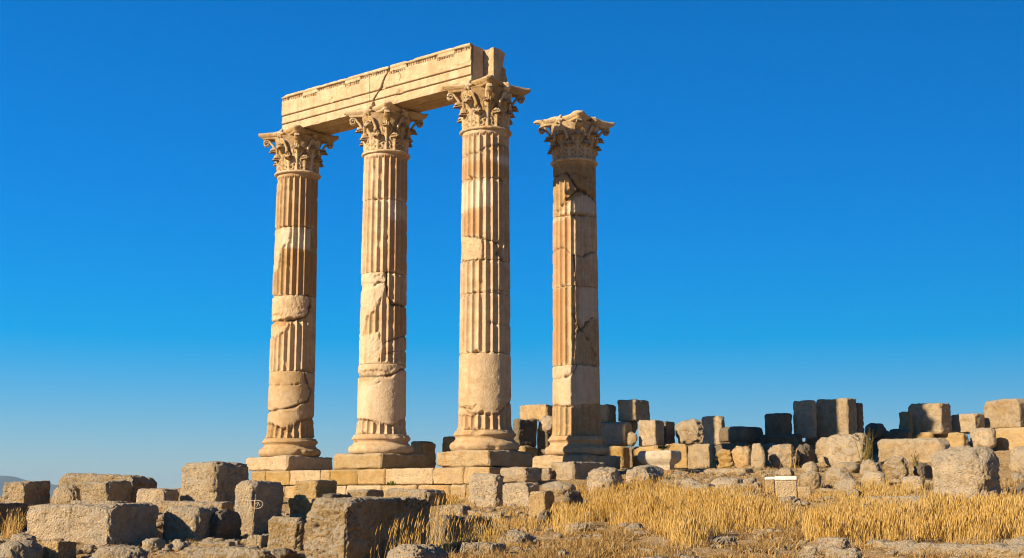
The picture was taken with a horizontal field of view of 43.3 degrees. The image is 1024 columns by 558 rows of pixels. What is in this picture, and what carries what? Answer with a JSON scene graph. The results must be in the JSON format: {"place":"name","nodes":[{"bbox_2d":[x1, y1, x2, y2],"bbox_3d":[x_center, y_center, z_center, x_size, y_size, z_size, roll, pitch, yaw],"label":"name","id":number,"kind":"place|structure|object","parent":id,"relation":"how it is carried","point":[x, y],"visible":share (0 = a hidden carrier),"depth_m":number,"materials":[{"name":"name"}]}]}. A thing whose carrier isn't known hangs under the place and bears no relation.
{"place":"outdoors","nodes":[
{"label":"outdoors","id":0,"kind":"place"},
{"bbox_2d":[0,476,57,497],"bbox_3d":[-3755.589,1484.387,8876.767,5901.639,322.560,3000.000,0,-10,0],"label":"mountain","id":1,"kind":"structure","parent":0,"point":[4,479],"depth_m":8753.22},
{"bbox_2d":[411,441,435,467],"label":"stone block","id":2,"kind":"object","parent":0,"point":[427,448],"depth_m":35.95,"materials":[{"name":"stone"}]},
{"bbox_2d":[0,441,1023,557],"bbox_3d":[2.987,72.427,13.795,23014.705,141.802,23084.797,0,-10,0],"label":"ground","id":3,"kind":"structure","parent":0,"point":[1003,456],"depth_m":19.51,"materials":[{"name":"yellow plant"}]},
{"bbox_2d":[0,507,25,537],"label":"grass tuft","id":4,"kind":"object","parent":3,"relation":"on","point":[8,532],"visible":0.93,"depth_m":19.22,"materials":[{"name":"plant"}]},
{"bbox_2d":[0,502,28,533],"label":"stone block","id":5,"kind":"object","parent":3,"relation":"on","point":[4,507],"depth_m":20.70,"materials":[{"name":"stone"}]},
{"bbox_2d":[0,540,42,557],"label":"rock","id":6,"kind":"object","parent":3,"relation":"on","point":[22,549],"visible":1,"depth_m":16.61,"materials":[{"name":"stone"}]},
{"bbox_2d":[2,480,50,505],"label":"stone block","id":7,"kind":"object","parent":3,"relation":"on","point":[31,493],"depth_m":24.81,"materials":[{"name":"stone"}]},
{"bbox_2d":[43,540,76,557],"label":"stone block","id":8,"kind":"object","parent":3,"relation":"on","point":[58,549],"depth_m":17.11,"materials":[{"name":"stone"}]},
{"bbox_2d":[51,484,80,503],"bbox_3d":[-8.552,4.235,24.797,0.582,0.557,0.383,-3,-9,16],"label":"rock","id":9,"kind":"object","parent":3,"relation":"on","point":[66,494],"visible":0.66,"depth_m":24.66,"materials":[{"name":"stone"}]},
{"bbox_2d":[26,502,158,545],"bbox_3d":[-6.336,3.755,19.496,1.564,0.734,1.301,-5,-11,19],"label":"stone block","id":10,"kind":"object","parent":3,"relation":"on","point":[103,524],"depth_m":18.99,"materials":[{"name":"stone"}]},
{"bbox_2d":[81,480,132,502],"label":"stone block","id":11,"kind":"object","parent":3,"relation":"on","point":[115,490],"depth_m":24.37,"materials":[{"name":"stone"}]},
{"bbox_2d":[58,473,156,502],"bbox_3d":[-8.131,4.316,25.933,1.681,0.788,1.123,0,-10,12],"label":"stone block","id":12,"kind":"object","parent":3,"relation":"on","point":[136,481],"depth_m":25.54,"materials":[{"name":"stone"}]},
{"bbox_2d":[89,544,148,557],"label":"boulder","id":13,"kind":"object","parent":3,"relation":"on","point":[121,551],"visible":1,"depth_m":16.48,"materials":[{"name":"stone"}]},
{"bbox_2d":[142,538,165,549],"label":"rock","id":14,"kind":"object","parent":3,"relation":"on","point":[153,543],"visible":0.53,"depth_m":17.93,"materials":[{"name":"stone"}]},
{"bbox_2d":[136,488,179,503],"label":"stone block","id":15,"kind":"object","parent":3,"relation":"on","point":[150,495],"depth_m":24.08,"materials":[{"name":"stone"}]},
{"bbox_2d":[163,505,218,540],"bbox_3d":[-5.044,3.907,20.268,0.690,0.682,0.784,-1,-8,15],"label":"stone block","id":16,"kind":"object","parent":3,"relation":"on","point":[186,521],"depth_m":19.94,"materials":[{"name":"stone"}]},
{"bbox_2d":[154,500,234,511],"bbox_3d":[-5.563,4.018,22.483,1.471,0.292,0.403,-3,-9,22],"label":"stone slab","id":17,"kind":"object","parent":3,"relation":"on","point":[163,505],"depth_m":22.34,"materials":[{"name":"stone"}]},
{"bbox_2d":[180,461,248,505],"bbox_3d":[-5.745,4.029,24.972,0.945,0.959,1.162,-5,-11,25],"label":"stone block","id":18,"kind":"object","parent":3,"relation":"on","point":[215,481],"depth_m":24.55,"materials":[{"name":"stone"}]},
{"bbox_2d":[193,541,235,546],"bbox_3d":[-4.072,3.713,17.640,0.609,0.247,0.266,-5,-11,19],"label":"stone slab","id":19,"kind":"object","parent":3,"relation":"on","point":[215,544],"depth_m":17.54,"materials":[{"name":"stone"}]},
{"bbox_2d":[209,509,241,539],"bbox_3d":[-4.549,3.970,20.492,0.294,0.628,0.816,-2,-10,16],"label":"boulder","id":20,"kind":"object","parent":3,"relation":"on","point":[227,523],"visible":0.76,"depth_m":20.32,"materials":[{"name":"stone"}]},
{"bbox_2d":[180,546,297,557],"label":"stone slab","id":21,"kind":"object","parent":3,"relation":"on","point":[221,552],"depth_m":15.74,"materials":[{"name":"stone"}]},
{"bbox_2d":[246,534,268,547],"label":"stone block","id":22,"kind":"object","parent":3,"relation":"on","point":[260,541],"depth_m":17.89,"materials":[{"name":"stone"}]},
{"bbox_2d":[235,480,283,535],"bbox_3d":[-4.251,3.926,21.690,0.457,1.075,1.050,-4,-10,19],"label":"stone block","id":23,"kind":"object","parent":3,"relation":"on","point":[269,495],"depth_m":21.32,"materials":[{"name":"stone"}]},
{"bbox_2d":[267,516,304,550],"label":"stone block","id":24,"kind":"object","parent":3,"relation":"on","point":[286,532],"depth_m":17.39,"materials":[{"name":"stone"}]},
{"bbox_2d":[288,497,315,519],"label":"stone block","id":25,"kind":"object","parent":3,"relation":"on","point":[300,507],"depth_m":22.29,"materials":[{"name":"stone"}]},
{"bbox_2d":[293,480,336,498],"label":"stone block","id":26,"kind":"object","parent":3,"relation":"on","point":[312,489],"depth_m":26.01,"materials":[{"name":"stone"}]},
{"bbox_2d":[347,489,383,496],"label":"stone block","id":27,"kind":"object","parent":3,"relation":"on","point":[364,492],"depth_m":26.41,"materials":[{"name":"stone"}]},
{"bbox_2d":[303,496,430,557],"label":"stone block","id":28,"kind":"object","parent":3,"relation":"on","point":[344,527],"depth_m":15.03,"materials":[{"name":"stone"}]},
{"bbox_2d":[385,488,446,505],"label":"stone block","id":29,"kind":"object","parent":3,"relation":"on","point":[430,495],"depth_m":26.14,"materials":[{"name":"stone"}]},
{"bbox_2d":[386,543,448,557],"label":"boulder","id":30,"kind":"structure","parent":3,"relation":"on","point":[430,550],"depth_m":13.52,"materials":[{"name":"stone"}]},
{"bbox_2d":[252,467,622,498],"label":"stone platform","id":31,"kind":"structure","parent":3,"relation":"on","point":[454,480],"depth_m":30.41,"materials":[{"name":"stone"}]},
{"bbox_2d":[246,124,338,470],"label":"stone column","id":32,"kind":"structure","parent":31,"relation":"on","point":[289,442],"depth_m":34.10,"materials":[{"name":"stone"}]},
{"bbox_2d":[281,71,370,130],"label":"architrave block","id":33,"kind":"structure","parent":32,"relation":"on","point":[319,107],"depth_m":34.08,"materials":[{"name":"stone"}]},
{"bbox_2d":[333,101,427,469],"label":"stone column","id":34,"kind":"structure","parent":31,"relation":"on","point":[381,439],"depth_m":32.05,"materials":[{"name":"stone"}]},
{"bbox_2d":[317,47,507,134],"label":"architrave block","id":35,"kind":"structure","parent":34,"relation":"on","point":[493,59],"depth_m":31.63,"materials":[{"name":"stone"}]},
{"bbox_2d":[369,43,482,107],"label":"architrave block","id":36,"kind":"structure","parent":34,"relation":"on","point":[416,81],"depth_m":31.91,"materials":[{"name":"stone"}]},
{"bbox_2d":[437,75,531,467],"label":"stone column","id":37,"kind":"structure","parent":31,"relation":"on","point":[484,434],"depth_m":30.00,"materials":[{"name":"stone"}]},
{"bbox_2d":[532,110,620,468],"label":"stone column","id":38,"kind":"structure","parent":31,"relation":"on","point":[576,435],"depth_m":32.84,"materials":[{"name":"stone"}]},
{"bbox_2d":[439,504,470,515],"bbox_3d":[-1.015,4.159,22.895,0.480,0.313,0.408,-3,-11,25],"label":"stone slab","id":39,"kind":"object","parent":3,"relation":"on","point":[463,509],"depth_m":22.74,"materials":[{"name":"stone"}]},
{"bbox_2d":[435,515,493,542],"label":"stone block","id":40,"kind":"object","parent":3,"relation":"on","point":[462,519],"depth_m":18.14,"materials":[{"name":"stone"}]},
{"bbox_2d":[460,541,505,554],"bbox_3d":[-0.342,3.213,15.124,0.505,0.251,0.314,-6,-11,35],"label":"stone slab","id":41,"kind":"object","parent":3,"relation":"on","point":[477,546],"depth_m":15.04,"materials":[{"name":"stone"}]},
{"bbox_2d":[468,473,503,507],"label":"stone block","id":42,"kind":"object","parent":3,"relation":"on","point":[485,489],"depth_m":26.42,"materials":[{"name":"stone"}]},
{"bbox_2d":[0,466,1023,557],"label":"rubble","id":43,"kind":"object","parent":3,"relation":"on","point":[88,548],"visible":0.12,"depth_m":18.06,"materials":[{"name":"stone"}]},
{"bbox_2d":[498,530,537,544],"bbox_3d":[0.074,3.371,16.486,0.467,0.312,0.445,-10,-13,37],"label":"rock","id":44,"kind":"object","parent":3,"relation":"on","point":[521,536],"visible":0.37,"depth_m":16.37,"materials":[{"name":"stone"}]},
{"bbox_2d":[502,482,539,505],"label":"stone block","id":45,"kind":"object","parent":3,"relation":"on","point":[517,493],"depth_m":25.46,"materials":[{"name":"stone"}]},
{"bbox_2d":[500,467,540,482],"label":"stone block","id":46,"kind":"object","parent":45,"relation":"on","point":[520,474],"depth_m":27.91,"materials":[{"name":"stone"}]},
{"bbox_2d":[529,491,554,518],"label":"stone block","id":47,"kind":"object","parent":3,"relation":"on","point":[539,501],"depth_m":22.17,"materials":[{"name":"beige stone"}]},
{"bbox_2d":[538,449,545,455],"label":"stone block","id":48,"kind":"structure","parent":3,"relation":"on","point":[541,452],"depth_m":40.59,"materials":[{"name":"stone"}]},
{"bbox_2d":[537,429,551,449],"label":"stone block","id":49,"kind":"object","parent":48,"relation":"on","point":[543,437],"depth_m":40.83,"materials":[{"name":"stone"}]},
{"bbox_2d":[538,415,551,432],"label":"rock","id":50,"kind":"object","parent":49,"relation":"on","point":[545,424],"visible":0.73,"depth_m":40.72,"materials":[{"name":"stone"}]},
{"bbox_2d":[520,404,552,420],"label":"stone block","id":51,"kind":"object","parent":50,"relation":"on","point":[537,411],"depth_m":41.31,"materials":[{"name":"stone"}]},
{"bbox_2d":[541,481,576,496],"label":"rock","id":52,"kind":"object","parent":3,"relation":"on","point":[558,488],"visible":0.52,"depth_m":25.78,"materials":[{"name":"stone"}]},
{"bbox_2d":[551,461,605,479],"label":"stone block","id":53,"kind":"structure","parent":3,"relation":"on","point":[569,470],"depth_m":28.73,"materials":[{"name":"stone"}]},
{"bbox_2d":[587,467,623,495],"bbox_3d":[1.912,4.206,26.631,0.744,0.651,0.794,-5,-12,32],"label":"boulder","id":54,"kind":"object","parent":3,"relation":"on","point":[599,476],"visible":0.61,"depth_m":26.35,"materials":[{"name":"stone"}]},
{"bbox_2d":[605,446,629,467],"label":"stone block","id":55,"kind":"object","parent":3,"relation":"on","point":[623,452],"depth_m":39.43,"materials":[{"name":"stone"}]},
{"bbox_2d":[601,421,631,445],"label":"stone block","id":56,"kind":"object","parent":55,"relation":"on","point":[614,433],"depth_m":40.20,"materials":[{"name":"stone"}]},
{"bbox_2d":[600,404,615,422],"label":"stone block","id":57,"kind":"object","parent":56,"relation":"on","point":[607,413],"depth_m":40.78,"materials":[{"name":"stone"}]},
{"bbox_2d":[617,399,649,421],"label":"stone block","id":58,"kind":"object","parent":56,"relation":"on","point":[633,410],"depth_m":40.54,"materials":[{"name":"stone"}]},
{"bbox_2d":[626,465,663,484],"bbox_3d":[2.884,4.289,27.872,0.649,0.546,0.988,-7,-10,35],"label":"boulder","id":59,"kind":"object","parent":3,"relation":"on","point":[654,471],"visible":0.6,"depth_m":27.63,"materials":[{"name":"stone"}]},
{"bbox_2d":[632,445,664,466],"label":"stone block","id":60,"kind":"structure","parent":3,"relation":"on","point":[635,452],"depth_m":39.99,"materials":[{"name":"stone"}]},
{"bbox_2d":[638,420,663,446],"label":"stone block","id":61,"kind":"structure","parent":60,"relation":"on","point":[651,432],"depth_m":39.97,"materials":[{"name":"stone"}]},
{"bbox_2d":[664,421,674,445],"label":"stone block","id":62,"kind":"structure","parent":60,"relation":"on","point":[669,433],"depth_m":40.62,"materials":[{"name":"stone"}]},
{"bbox_2d":[638,450,681,469],"bbox_3d":[3.642,4.515,31.815,1.029,0.547,0.495,-9,-15,40],"label":"carved fragment","id":63,"kind":"object","parent":3,"relation":"on","point":[666,459],"visible":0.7,"depth_m":31.60,"materials":[{"name":"stone"}]},
{"bbox_2d":[665,443,687,467],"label":"stone block","id":64,"kind":"structure","parent":3,"relation":"on","point":[683,450],"depth_m":39.37,"materials":[{"name":"stone"}]},
{"bbox_2d":[675,419,703,445],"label":"boulder","id":65,"kind":"object","parent":64,"relation":"on","point":[689,432],"visible":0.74,"depth_m":40.13,"materials":[{"name":"stone"}]},
{"bbox_2d":[687,444,716,468],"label":"stone block","id":66,"kind":"structure","parent":3,"relation":"on","point":[702,455],"depth_m":36.22,"materials":[{"name":"stone"}]},
{"bbox_2d":[702,416,724,445],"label":"stone block","id":67,"kind":"structure","parent":3,"relation":"on","point":[712,425],"depth_m":37.91,"materials":[{"name":"stone"}]},
{"bbox_2d":[716,449,734,467],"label":"boulder","id":68,"kind":"object","parent":3,"relation":"on","point":[725,458],"visible":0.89,"depth_m":33.08,"materials":[{"name":"stone"}]},
{"bbox_2d":[710,477,743,488],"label":"rock","id":69,"kind":"object","parent":3,"relation":"on","point":[721,481],"visible":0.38,"depth_m":27.74,"materials":[{"name":"stone"}]},
{"bbox_2d":[700,468,753,473],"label":"stone slab","id":70,"kind":"structure","parent":3,"relation":"on","point":[737,470],"depth_m":31.39,"materials":[{"name":"stone"}]},
{"bbox_2d":[731,446,751,467],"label":"boulder","id":71,"kind":"object","parent":3,"relation":"on","point":[741,456],"visible":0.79,"depth_m":32.85,"materials":[{"name":"stone"}]},
{"bbox_2d":[750,443,765,467],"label":"boulder","id":72,"kind":"object","parent":3,"relation":"on","point":[758,458],"visible":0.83,"depth_m":32.64,"materials":[{"name":"stone"}]},
{"bbox_2d":[749,443,775,467],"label":"stone block","id":73,"kind":"structure","parent":3,"relation":"on","point":[766,447],"depth_m":36.21,"materials":[{"name":"stone"}]},
{"bbox_2d":[719,426,762,444],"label":"stone block","id":74,"kind":"structure","parent":73,"relation":"on","point":[748,435],"depth_m":36.60,"materials":[{"name":"stone"}]},
{"bbox_2d":[759,433,802,466],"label":"stone slab","id":75,"kind":"structure","parent":3,"relation":"on","point":[795,440],"depth_m":36.16,"materials":[{"name":"stone"}]},
{"bbox_2d":[764,413,792,434],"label":"stone block","id":76,"kind":"structure","parent":75,"relation":"on","point":[778,423],"depth_m":36.45,"materials":[{"name":"stone"}]},
{"bbox_2d":[793,400,816,437],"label":"stone block","id":77,"kind":"structure","parent":75,"relation":"on","point":[804,420],"depth_m":36.47,"materials":[{"name":"stone"}]},
{"bbox_2d":[768,443,798,468],"bbox_3d":[6.964,4.608,33.203,0.819,0.733,0.575,-11,-14,42],"label":"boulder","id":78,"kind":"object","parent":3,"relation":"on","point":[775,457],"visible":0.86,"depth_m":32.99,"materials":[{"name":"stone"}]},
{"bbox_2d":[774,476,796,496],"bbox_3d":[5.289,4.072,24.829,0.429,0.533,0.364,-2,-10,13],"label":"pedestal","id":79,"kind":"object","parent":3,"relation":"on","point":[785,486],"visible":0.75,"depth_m":24.68,"materials":[{"name":"stone"}]},
{"bbox_2d":[796,443,814,467],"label":"boulder","id":80,"kind":"object","parent":3,"relation":"on","point":[806,451],"visible":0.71,"depth_m":33.47,"materials":[{"name":"stone"}]},
{"bbox_2d":[799,471,821,488],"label":"rock","id":81,"kind":"object","parent":3,"relation":"on","point":[812,479],"visible":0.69,"depth_m":26.82,"materials":[{"name":"stone"}]},
{"bbox_2d":[815,437,827,461],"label":"boulder","id":82,"kind":"object","parent":3,"relation":"on","point":[821,443],"visible":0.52,"depth_m":35.38,"materials":[{"name":"stone"}]},
{"bbox_2d":[818,537,850,550],"bbox_3d":[3.582,2.994,14.294,0.233,0.261,0.371,9,-11,-44],"label":"stone slab","id":83,"kind":"object","parent":3,"relation":"on","point":[839,542],"depth_m":14.24,"materials":[{"name":"stone"}]},
{"bbox_2d":[805,433,868,462],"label":"stone slab","id":84,"kind":"structure","parent":3,"relation":"on","point":[811,442],"depth_m":37.20,"materials":[{"name":"stone"}]},
{"bbox_2d":[816,398,857,437],"bbox_3d":[9.209,3.960,36.608,1.069,1.118,0.564,-9,-13,43],"label":"stone block","id":85,"kind":"object","parent":84,"relation":"on","point":[836,416],"depth_m":36.36,"materials":[{"name":"stone"}]},
{"bbox_2d":[825,467,852,485],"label":"rock","id":86,"kind":"object","parent":3,"relation":"on","point":[835,475],"visible":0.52,"depth_m":28.31,"materials":[{"name":"stone"}]},
{"bbox_2d":[825,545,861,557],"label":"stone block","id":87,"kind":"object","parent":3,"relation":"on","point":[832,551],"depth_m":13.26,"materials":[{"name":"stone"}]},
{"bbox_2d":[823,434,865,466],"bbox_3d":[8.762,4.573,33.783,0.516,1.032,1.316,8,-11,-36],"label":"boulder","id":88,"kind":"object","parent":3,"relation":"on","point":[838,448],"visible":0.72,"depth_m":33.63,"materials":[{"name":"stone"}]},
{"bbox_2d":[834,478,862,488],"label":"rock","id":89,"kind":"object","parent":3,"relation":"on","point":[846,483],"visible":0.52,"depth_m":25.65,"materials":[{"name":"stone"}]},
{"bbox_2d":[860,459,882,474],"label":"boulder","id":90,"kind":"object","parent":3,"relation":"on","point":[869,464],"visible":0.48,"depth_m":29.31,"materials":[{"name":"stone"}]},
{"bbox_2d":[861,470,886,486],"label":"boulder","id":91,"kind":"object","parent":3,"relation":"on","point":[875,475],"visible":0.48,"depth_m":27.66,"materials":[{"name":"stone"}]},
{"bbox_2d":[871,429,912,452],"bbox_3d":[11.359,5.076,38.566,0.284,1.116,1.355,8,-13,-40],"label":"stone slab","id":92,"kind":"object","parent":3,"relation":"on","point":[900,434],"depth_m":38.44,"materials":[{"name":"stone"}]},
{"bbox_2d":[865,423,886,438],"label":"boulder","id":93,"kind":"object","parent":92,"relation":"on","point":[877,430],"visible":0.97,"depth_m":38.72,"materials":[{"name":"stone"}]},
{"bbox_2d":[883,456,908,482],"bbox_3d":[8.412,4.216,28.240,0.305,0.667,0.590,7,-13,-40],"label":"boulder","id":94,"kind":"object","parent":3,"relation":"on","point":[895,468],"visible":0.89,"depth_m":28.15,"materials":[{"name":"stone"}]},
{"bbox_2d":[901,476,924,490],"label":"stone block","id":95,"kind":"object","parent":3,"relation":"on","point":[918,481],"depth_m":26.21,"materials":[{"name":"stone"}]},
{"bbox_2d":[877,437,949,464],"bbox_3d":[10.618,4.570,34.079,0.431,0.737,2.134,5,-10,-35],"label":"stone block","id":96,"kind":"object","parent":3,"relation":"on","point":[926,449],"depth_m":33.91,"materials":[{"name":"stone"}]},
{"bbox_2d":[913,463,932,479],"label":"rock","id":97,"kind":"object","parent":3,"relation":"on","point":[924,469],"visible":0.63,"depth_m":28.34,"materials":[{"name":"stone"}]},
{"bbox_2d":[912,432,934,438],"bbox_3d":[12.174,4.966,38.173,0.196,0.846,0.802,7,-12,-35],"label":"stone slab","id":98,"kind":"object","parent":3,"relation":"on","point":[924,435],"depth_m":38.09,"materials":[{"name":"stone"}]},
{"bbox_2d":[899,411,913,433],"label":"stone block","id":99,"kind":"object","parent":98,"relation":"on","point":[906,421],"depth_m":38.57,"materials":[{"name":"stone"}]},
{"bbox_2d":[865,539,1023,557],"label":"stone slab","id":100,"kind":"object","parent":3,"relation":"on","point":[1001,550],"depth_m":13.75,"materials":[{"name":"stone"}]},
{"bbox_2d":[934,432,968,446],"bbox_3d":[12.995,4.992,38.300,0.316,0.854,1.287,6,-11,-33],"label":"stone slab","id":101,"kind":"object","parent":3,"relation":"on","point":[954,439],"depth_m":38.00,"materials":[{"name":"stone"}]},
{"bbox_2d":[908,403,951,434],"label":"stone block","id":102,"kind":"object","parent":101,"relation":"on","point":[934,418],"depth_m":38.45,"materials":[{"name":"stone"}]},
{"bbox_2d":[951,413,984,433],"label":"stone block","id":103,"kind":"object","parent":101,"relation":"on","point":[964,423],"depth_m":38.48,"materials":[{"name":"stone"}]},
{"bbox_2d":[931,445,1001,501],"bbox_3d":[7.547,3.345,21.416,0.814,1.158,1.094,9,-14,-39],"label":"stone block","id":104,"kind":"object","parent":3,"relation":"on","point":[969,471],"depth_m":21.10,"materials":[{"name":"stone"}]},
{"bbox_2d":[970,427,996,447],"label":"stone block","id":105,"kind":"object","parent":3,"relation":"on","point":[982,436],"depth_m":37.68,"materials":[{"name":"stone"}]},
{"bbox_2d":[995,427,1023,450],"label":"stone block","id":106,"kind":"object","parent":3,"relation":"on","point":[1011,438],"depth_m":37.92,"materials":[{"name":"stone"}]},
{"bbox_2d":[983,398,1023,428],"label":"stone block","id":107,"kind":"object","parent":106,"relation":"on","point":[1003,413],"depth_m":38.24,"materials":[{"name":"stone"}]},
{"bbox_2d":[1009,446,1023,471],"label":"boulder","id":108,"kind":"object","parent":3,"relation":"on","point":[1017,458],"visible":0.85,"depth_m":29.19,"materials":[{"name":"stone"}]},
{"bbox_2d":[0,0,1023,488],"label":"sky","id":109,"kind":"structure","parent":0,"point":[797,200],"materials":[{"name":"blue"}]},
{"bbox_2d":[518,445,537,464],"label":"stone block","id":110,"kind":"object","parent":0,"point":[533,451],"depth_m":40.22,"materials":[{"name":"stone"}]},
{"bbox_2d":[513,418,536,446],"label":"stone block","id":111,"kind":"object","parent":110,"relation":"on","point":[525,431],"depth_m":40.40,"materials":[{"name":"stone"}]},
{"bbox_2d":[370,474,1023,557],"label":"dry grass","id":112,"kind":"structure","parent":0,"point":[702,510],"depth_m":17.40,"materials":[{"name":"plant"}]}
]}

